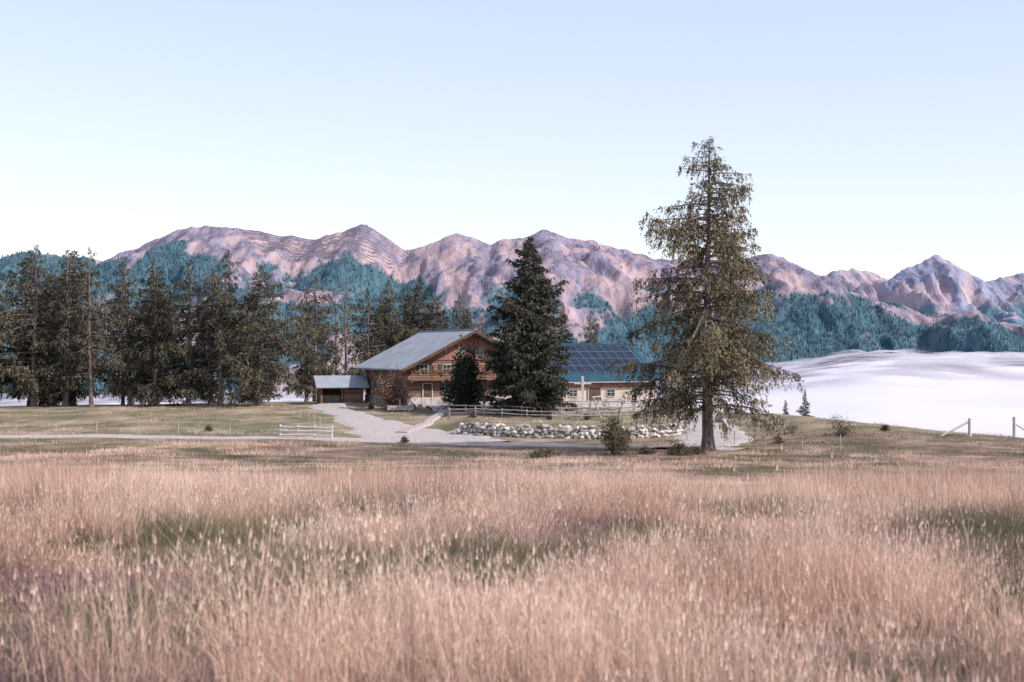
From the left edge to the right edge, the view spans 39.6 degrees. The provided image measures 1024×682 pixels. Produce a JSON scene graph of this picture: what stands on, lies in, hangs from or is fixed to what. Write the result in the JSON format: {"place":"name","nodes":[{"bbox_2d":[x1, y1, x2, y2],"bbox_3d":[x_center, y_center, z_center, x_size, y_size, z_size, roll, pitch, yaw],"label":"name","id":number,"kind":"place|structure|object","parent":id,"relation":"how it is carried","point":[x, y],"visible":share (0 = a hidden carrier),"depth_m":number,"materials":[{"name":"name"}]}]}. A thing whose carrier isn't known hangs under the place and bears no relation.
{"place":"outdoors","nodes":[
{"label":"outdoors","id":0,"kind":"place"},
{"bbox_2d":[0,434,747,450],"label":"gravel track","id":1,"kind":"structure","parent":0,"point":[295,437],"depth_m":121.93,"materials":[{"name":"grey gravel"}]},
{"bbox_2d":[308,402,506,443],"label":"gravel track","id":2,"kind":"structure","parent":0,"point":[363,424],"depth_m":130.46,"materials":[{"name":"grey gravel"}]},
{"bbox_2d":[0,400,1023,681],"bbox_3d":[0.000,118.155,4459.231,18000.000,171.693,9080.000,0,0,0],"label":"ground","id":3,"kind":"structure","parent":0,"point":[64,418],"depth_m":105.70,"materials":[{"name":"plant"}]},
{"bbox_2d":[0,279,32,399],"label":"larch tree","id":4,"kind":"object","parent":3,"relation":"on","point":[4,300],"visible":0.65,"depth_m":165.74,"materials":[{"name":"green plant"}]},
{"bbox_2d":[0,249,74,405],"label":"larch tree","id":5,"kind":"object","parent":3,"relation":"on","point":[21,292],"visible":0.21,"depth_m":170.20,"materials":[{"name":"green plant"}]},
{"bbox_2d":[3,277,83,404],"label":"larch tree","id":6,"kind":"object","parent":3,"relation":"on","point":[61,402],"visible":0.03,"depth_m":183.15,"materials":[{"name":"green plant"}]},
{"bbox_2d":[0,245,93,406],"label":"larch tree","id":7,"kind":"object","parent":3,"relation":"on","point":[32,372],"visible":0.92,"depth_m":164.77,"materials":[{"name":"green plant"}]},
{"bbox_2d":[14,250,124,406],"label":"larch tree","id":8,"kind":"object","parent":3,"relation":"on","point":[68,361],"visible":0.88,"depth_m":164.27,"materials":[{"name":"green plant"}]},
{"bbox_2d":[23,250,135,405],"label":"larch tree","id":9,"kind":"object","parent":3,"relation":"on","point":[74,400],"visible":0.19,"depth_m":171.86,"materials":[{"name":"green plant"}]},
{"bbox_2d":[59,247,119,406],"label":"larch tree","id":10,"kind":"object","parent":3,"relation":"on","point":[90,365],"visible":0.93,"depth_m":162.90,"materials":[{"name":"green plant"}]},
{"bbox_2d":[99,283,138,404],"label":"larch tree","id":11,"kind":"object","parent":3,"relation":"on","point":[123,397],"visible":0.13,"depth_m":185.71,"materials":[{"name":"green plant"}]},
{"bbox_2d":[75,258,172,405],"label":"larch tree","id":12,"kind":"object","parent":3,"relation":"on","point":[122,306],"visible":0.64,"depth_m":165.15,"materials":[{"name":"green plant"}]},
{"bbox_2d":[113,275,184,403],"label":"larch tree","id":13,"kind":"object","parent":3,"relation":"on","point":[147,381],"visible":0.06,"depth_m":171.58,"materials":[{"name":"green plant"}]},
{"bbox_2d":[110,259,194,407],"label":"larch tree","id":14,"kind":"object","parent":3,"relation":"on","point":[154,387],"visible":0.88,"depth_m":164.03,"materials":[{"name":"green plant"}]},
{"bbox_2d":[116,278,198,404],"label":"larch tree","id":15,"kind":"object","parent":3,"relation":"on","point":[137,399],"visible":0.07,"depth_m":182.97,"materials":[{"name":"green plant"}]},
{"bbox_2d":[0,404,325,434],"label":"fence","id":16,"kind":"object","parent":3,"relation":"on","point":[96,427],"visible":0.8,"depth_m":128.68,"materials":[{"name":"grey wood"}]},
{"bbox_2d":[139,260,235,405],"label":"larch tree","id":17,"kind":"object","parent":3,"relation":"on","point":[173,379],"visible":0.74,"depth_m":165.72,"materials":[{"name":"green plant"}]},
{"bbox_2d":[203,424,212,431],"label":"garden shrub","id":18,"kind":"object","parent":3,"relation":"on","point":[208,428],"visible":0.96,"depth_m":130.79,"materials":[{"name":"green plant"}]},
{"bbox_2d":[169,271,262,403],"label":"larch tree","id":19,"kind":"object","parent":3,"relation":"on","point":[210,397],"visible":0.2,"depth_m":170.72,"materials":[{"name":"green plant"}]},
{"bbox_2d":[181,249,263,405],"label":"larch tree","id":20,"kind":"object","parent":3,"relation":"on","point":[217,335],"visible":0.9,"depth_m":164.50,"materials":[{"name":"green plant"}]},
{"bbox_2d":[231,273,266,402],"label":"larch tree","id":21,"kind":"object","parent":3,"relation":"on","point":[252,325],"visible":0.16,"depth_m":172.69,"materials":[{"name":"green plant"}]},
{"bbox_2d":[224,290,284,402],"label":"larch tree","id":22,"kind":"object","parent":3,"relation":"on","point":[242,340],"visible":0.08,"depth_m":186.68,"materials":[{"name":"green plant"}]},
{"bbox_2d":[212,265,320,406],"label":"larch tree","id":23,"kind":"object","parent":3,"relation":"on","point":[259,381],"visible":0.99,"depth_m":162.70,"materials":[{"name":"green plant"}]},
{"bbox_2d":[279,424,332,438],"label":"log fence","id":24,"kind":"object","parent":3,"relation":"on","point":[298,431],"visible":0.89,"depth_m":121.92,"materials":[{"name":"grey wood"}]},
{"bbox_2d":[282,287,339,401],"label":"larch tree","id":25,"kind":"object","parent":3,"relation":"on","point":[292,318],"visible":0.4,"depth_m":185.95,"materials":[{"name":"green plant"}]},
{"bbox_2d":[282,276,342,401],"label":"larch tree","id":26,"kind":"object","parent":3,"relation":"on","point":[315,337],"visible":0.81,"depth_m":177.44,"materials":[{"name":"green plant"}]},
{"bbox_2d":[320,287,354,374],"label":"larch tree","id":27,"kind":"object","parent":3,"relation":"on","point":[335,354],"visible":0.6,"depth_m":182.09,"materials":[{"name":"green plant"}]},
{"bbox_2d":[311,375,368,403],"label":"log shed","id":28,"kind":"structure","parent":3,"relation":"on","point":[338,388],"depth_m":166.78,"materials":[{"name":"metal"}]},
{"bbox_2d":[330,281,365,374],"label":"larch tree","id":29,"kind":"object","parent":3,"relation":"on","point":[345,337],"visible":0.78,"depth_m":180.04,"materials":[{"name":"green plant"}]},
{"bbox_2d":[342,288,390,391],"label":"larch tree","id":30,"kind":"object","parent":3,"relation":"on","point":[361,344],"visible":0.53,"depth_m":186.20,"materials":[{"name":"green plant"}]},
{"bbox_2d":[351,292,405,389],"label":"larch tree","id":31,"kind":"object","parent":3,"relation":"on","point":[384,340],"visible":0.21,"depth_m":191.01,"materials":[{"name":"green plant"}]},
{"bbox_2d":[364,279,419,392],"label":"larch tree","id":32,"kind":"object","parent":3,"relation":"on","point":[390,306],"visible":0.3,"depth_m":191.10,"materials":[{"name":"green plant"}]},
{"bbox_2d":[370,364,414,410],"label":"autumn shrub tree","id":33,"kind":"object","parent":3,"relation":"on","point":[392,393],"visible":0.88,"depth_m":152.41,"materials":[{"name":"brown plant"}]},
{"bbox_2d":[387,400,413,411],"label":"water trough","id":34,"kind":"object","parent":3,"relation":"on","point":[399,407],"visible":0.89,"depth_m":150.21,"materials":[{"name":"grey wood"}]},
{"bbox_2d":[400,435,409,442],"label":"garden shrub","id":35,"kind":"object","parent":3,"relation":"on","point":[404,440],"visible":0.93,"depth_m":117.81,"materials":[{"name":"green plant"}]},
{"bbox_2d":[389,290,430,345],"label":"larch tree","id":36,"kind":"object","parent":3,"relation":"on","point":[410,310],"visible":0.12,"depth_m":195.49,"materials":[{"name":"green plant"}]},
{"bbox_2d":[390,279,449,343],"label":"larch tree","id":37,"kind":"object","parent":3,"relation":"on","point":[426,319],"visible":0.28,"depth_m":192.65,"materials":[{"name":"green plant"}]},
{"bbox_2d":[396,408,452,432],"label":"footpath","id":38,"kind":"structure","parent":3,"relation":"on","point":[428,421],"depth_m":137.53,"materials":[{"name":"grey gravel"}]},
{"bbox_2d":[353,329,511,406],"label":"wooden chalet","id":39,"kind":"object","parent":3,"relation":"on","point":[423,360],"visible":0.32,"depth_m":159.49,"materials":[{"name":"brown wood"}]},
{"bbox_2d":[419,383,439,406],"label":"door","id":40,"kind":"structure","parent":39,"relation":"in","point":[427,390],"depth_m":157.63,"materials":[{"name":"white paint"}]},
{"bbox_2d":[370,347,499,393],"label":"windows","id":41,"kind":"structure","parent":39,"relation":"in","point":[428,367],"depth_m":158.91,"materials":[{"name":"white paint"}]},
{"bbox_2d":[423,296,453,329],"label":"larch tree","id":42,"kind":"object","parent":3,"relation":"on","point":[438,316],"visible":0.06,"depth_m":199.09,"materials":[{"name":"green plant"}]},
{"bbox_2d":[436,335,488,411],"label":"spruce tree","id":43,"kind":"object","parent":3,"relation":"on","point":[465,383],"visible":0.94,"depth_m":150.37,"materials":[{"name":"green plant"}]},
{"bbox_2d":[444,293,480,329],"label":"larch tree","id":44,"kind":"object","parent":3,"relation":"on","point":[458,315],"visible":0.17,"depth_m":198.48,"materials":[{"name":"green plant"}]},
{"bbox_2d":[69,402,859,440],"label":"reddish undergrowth","id":45,"kind":"object","parent":3,"relation":"on","point":[396,417],"visible":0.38,"depth_m":137.55,"materials":[{"name":"brown plant"}]},
{"bbox_2d":[461,308,473,328],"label":"spruce tree","id":46,"kind":"object","parent":3,"relation":"on","point":[465,326],"visible":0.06,"depth_m":194.01,"materials":[{"name":"green plant"}]},
{"bbox_2d":[1,406,938,444],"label":"green grass","id":47,"kind":"structure","parent":3,"relation":"on","point":[299,422],"depth_m":139.68,"materials":[{"name":"green plant"}]},
{"bbox_2d":[466,410,476,417],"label":"garden shrub","id":48,"kind":"object","parent":3,"relation":"on","point":[472,414],"visible":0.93,"depth_m":139.79,"materials":[{"name":"green plant"}]},
{"bbox_2d":[470,317,492,337],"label":"larch tree","id":49,"kind":"object","parent":3,"relation":"on","point":[483,331],"visible":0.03,"depth_m":190.16,"materials":[{"name":"green plant"}]},
{"bbox_2d":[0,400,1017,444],"bbox_3d":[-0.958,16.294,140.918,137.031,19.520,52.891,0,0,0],"label":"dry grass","id":50,"kind":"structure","parent":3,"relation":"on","point":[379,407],"depth_m":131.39,"materials":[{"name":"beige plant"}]},
{"bbox_2d":[0,442,1023,681],"bbox_3d":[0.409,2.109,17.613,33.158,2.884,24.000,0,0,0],"label":"dry grass","id":51,"kind":"structure","parent":3,"relation":"on","point":[845,579],"depth_m":11.34,"materials":[{"name":"beige plant"}]},
{"bbox_2d":[0,478,1023,681],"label":"green grass","id":52,"kind":"structure","parent":3,"relation":"on","point":[1002,524],"depth_m":16.99,"materials":[{"name":"green plant"}]},
{"bbox_2d":[0,431,1023,478],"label":"dry grass","id":53,"kind":"structure","parent":3,"relation":"on","point":[179,444],"depth_m":86.20,"materials":[{"name":"beige plant"}]},
{"bbox_2d":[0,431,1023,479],"bbox_3d":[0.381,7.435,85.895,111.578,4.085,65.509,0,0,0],"label":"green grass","id":54,"kind":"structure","parent":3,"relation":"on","point":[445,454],"depth_m":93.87,"materials":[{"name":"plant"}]},
{"bbox_2d":[0,469,1023,527],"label":"green grass","id":55,"kind":"structure","parent":3,"relation":"on","point":[771,496],"depth_m":31.98,"materials":[{"name":"plant"}]},
{"bbox_2d":[0,487,1023,681],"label":"reddish undergrowth","id":56,"kind":"object","parent":3,"relation":"on","point":[64,576],"visible":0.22,"depth_m":16.09,"materials":[{"name":"brown plant"}]},
{"bbox_2d":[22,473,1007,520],"bbox_3d":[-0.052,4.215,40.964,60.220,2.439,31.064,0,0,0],"label":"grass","id":57,"kind":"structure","parent":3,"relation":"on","point":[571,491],"depth_m":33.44,"materials":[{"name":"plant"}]},
{"bbox_2d":[474,235,577,415],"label":"spruce tree","id":58,"kind":"object","parent":3,"relation":"on","point":[518,370],"visible":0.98,"depth_m":145.51,"materials":[{"name":"green plant"}]},
{"bbox_2d":[524,447,566,457],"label":"shrub","id":59,"kind":"object","parent":3,"relation":"on","point":[547,453],"visible":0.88,"depth_m":91.55,"materials":[{"name":"green plant"}]},
{"bbox_2d":[71,431,1023,476],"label":"reddish undergrowth","id":60,"kind":"object","parent":3,"relation":"on","point":[868,460],"visible":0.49,"depth_m":94.97,"materials":[{"name":"brown plant"}]},
{"bbox_2d":[448,407,649,420],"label":"paddock fence","id":61,"kind":"object","parent":3,"relation":"on","point":[526,410],"visible":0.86,"depth_m":139.65,"materials":[{"name":"grey wood"}]},
{"bbox_2d":[447,403,662,417],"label":"paddock fence","id":62,"kind":"object","parent":3,"relation":"on","point":[561,408],"visible":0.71,"depth_m":144.48,"materials":[{"name":"grey wood"}]},
{"bbox_2d":[555,302,574,342],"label":"spruce tree","id":63,"kind":"object","parent":3,"relation":"on","point":[562,312],"visible":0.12,"depth_m":197.77,"materials":[{"name":"green plant"}]},
{"bbox_2d":[455,418,685,438],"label":"stone wall","id":64,"kind":"structure","parent":3,"relation":"on","point":[483,429],"depth_m":122.41,"materials":[{"name":"stone"}]},
{"bbox_2d":[574,376,590,410],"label":"wayside cross","id":65,"kind":"object","parent":3,"relation":"on","point":[582,382],"visible":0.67,"depth_m":149.84,"materials":[{"name":"grey wood"}]},
{"bbox_2d":[583,412,590,419],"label":"garden shrub","id":66,"kind":"object","parent":3,"relation":"on","point":[587,418],"visible":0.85,"depth_m":140.30,"materials":[{"name":"green plant"}]},
{"bbox_2d":[578,310,601,342],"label":"larch tree","id":67,"kind":"object","parent":3,"relation":"on","point":[592,337],"visible":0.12,"depth_m":192.85,"materials":[{"name":"green plant"}]},
{"bbox_2d":[526,343,660,400],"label":"solar roof barn","id":68,"kind":"structure","parent":3,"relation":"on","point":[586,362],"depth_m":168.70,"materials":[{"name":"paint"}]},
{"bbox_2d":[588,388,601,399],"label":"barn door","id":69,"kind":"structure","parent":68,"relation":"in","point":[592,392],"depth_m":166.51,"materials":[{"name":"white paint"}]},
{"bbox_2d":[568,389,640,396],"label":"windows","id":70,"kind":"structure","parent":68,"relation":"in","point":[574,392],"depth_m":167.27,"materials":[{"name":"white paint"}]},
{"bbox_2d":[584,396,608,418],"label":"play swing","id":71,"kind":"object","parent":3,"relation":"on","point":[593,397],"visible":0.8,"depth_m":142.45,"materials":[{"name":"grey wood"}]},
{"bbox_2d":[558,399,653,409],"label":"paddock fence","id":72,"kind":"object","parent":3,"relation":"on","point":[575,401],"visible":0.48,"depth_m":151.45,"materials":[{"name":"grey wood"}]},
{"bbox_2d":[595,409,631,455],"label":"juniper bush","id":73,"kind":"object","parent":3,"relation":"on","point":[615,437],"visible":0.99,"depth_m":95.67,"materials":[{"name":"green plant"}]},
{"bbox_2d":[632,445,660,454],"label":"shrub","id":74,"kind":"object","parent":3,"relation":"on","point":[643,450],"visible":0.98,"depth_m":96.81,"materials":[{"name":"green plant"}]},
{"bbox_2d":[663,439,694,455],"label":"shrub","id":75,"kind":"object","parent":3,"relation":"on","point":[677,450],"visible":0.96,"depth_m":95.68,"materials":[{"name":"green plant"}]},
{"bbox_2d":[682,443,707,454],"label":"shrub","id":76,"kind":"object","parent":3,"relation":"on","point":[697,450],"visible":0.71,"depth_m":97.34,"materials":[{"name":"green plant"}]},
{"bbox_2d":[601,136,804,450],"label":"larch tree","id":77,"kind":"object","parent":3,"relation":"on","point":[708,336],"visible":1,"depth_m":104.01,"materials":[{"name":"green plant"}]},
{"bbox_2d":[686,427,840,448],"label":"wire fence","id":78,"kind":"object","parent":3,"relation":"on","point":[772,441],"visible":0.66,"depth_m":106.91,"materials":[{"name":"grey wood"}]},
{"bbox_2d":[770,435,784,443],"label":"garden shrub","id":79,"kind":"object","parent":3,"relation":"on","point":[778,441],"visible":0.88,"depth_m":111.81,"materials":[{"name":"green plant"}]},
{"bbox_2d":[782,400,789,414],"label":"spruce tree","id":80,"kind":"object","parent":3,"relation":"on","point":[785,410],"visible":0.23,"depth_m":155.89,"materials":[{"name":"green plant"}]},
{"bbox_2d":[785,418,804,432],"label":"scrub bush","id":81,"kind":"object","parent":3,"relation":"on","point":[792,430],"visible":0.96,"depth_m":118.86,"materials":[{"name":"green plant"}]},
{"bbox_2d":[796,389,813,416],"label":"spruce tree","id":82,"kind":"object","parent":3,"relation":"on","point":[806,410],"visible":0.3,"depth_m":151.88,"materials":[{"name":"green plant"}]},
{"bbox_2d":[821,415,858,436],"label":"scrub bush","id":83,"kind":"object","parent":3,"relation":"on","point":[840,429],"visible":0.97,"depth_m":114.76,"materials":[{"name":"green plant"}]},
{"bbox_2d":[879,424,891,430],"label":"garden shrub","id":84,"kind":"object","parent":3,"relation":"on","point":[885,427],"visible":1,"depth_m":117.99,"materials":[{"name":"green plant"}]},
{"bbox_2d":[940,418,971,435],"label":"fence post","id":85,"kind":"object","parent":3,"relation":"on","point":[969,422],"visible":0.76,"depth_m":114.87,"materials":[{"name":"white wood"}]},
{"bbox_2d":[1013,417,1023,437],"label":"fence post","id":86,"kind":"object","parent":3,"relation":"on","point":[1015,424],"visible":0.73,"depth_m":114.84,"materials":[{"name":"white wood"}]},
{"bbox_2d":[0,224,1023,404],"bbox_3d":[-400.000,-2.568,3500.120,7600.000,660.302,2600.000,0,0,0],"label":"mountain range","id":87,"kind":"structure","parent":0,"point":[448,267],"depth_m":3612.23,"materials":[{"name":"stone"}]},
{"bbox_2d":[239,225,410,281],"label":"avalanche barriers","id":88,"kind":"object","parent":87,"relation":"on","point":[291,252],"visible":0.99,"depth_m":3881.04,"materials":[{"name":"metal"}]},
{"bbox_2d":[0,225,1023,400],"bbox_3d":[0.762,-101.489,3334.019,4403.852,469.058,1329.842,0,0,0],"label":"distant forest","id":89,"kind":"object","parent":87,"relation":"on","point":[840,347],"visible":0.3,"depth_m":3442.26,"materials":[{"name":"green plant"}]},
{"bbox_2d":[0,355,1023,437],"bbox_3d":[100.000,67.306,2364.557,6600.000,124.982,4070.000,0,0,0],"label":"cloud","id":90,"kind":"structure","parent":0,"point":[985,395],"depth_m":1853.77,"materials":[{"name":"white"}]},
{"bbox_2d":[0,0,1023,281],"label":"sky","id":91,"kind":"structure","parent":0,"point":[883,138],"materials":[{"name":"blue"}]},
{"bbox_2d":[426,401,668,410],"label":"yard paving","id":92,"kind":"structure","parent":0,"point":[434,407],"depth_m":156.99,"materials":[{"name":"grey gravel"}]},
{"bbox_2d":[604,399,621,405],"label":"picnic table","id":93,"kind":"object","parent":92,"relation":"on","point":[613,401],"visible":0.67,"depth_m":154.11,"materials":[{"name":"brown wood"}]},
{"bbox_2d":[610,405,753,449],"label":"gravel track","id":94,"kind":"structure","parent":0,"point":[721,443],"depth_m":120.37,"materials":[{"name":"grey gravel"}]},
{"bbox_2d":[826,255,1023,325],"bbox_3d":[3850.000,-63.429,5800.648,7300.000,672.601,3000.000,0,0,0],"label":"mountain range","id":95,"kind":"structure","parent":0,"point":[939,284],"depth_m":6171.34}
]}

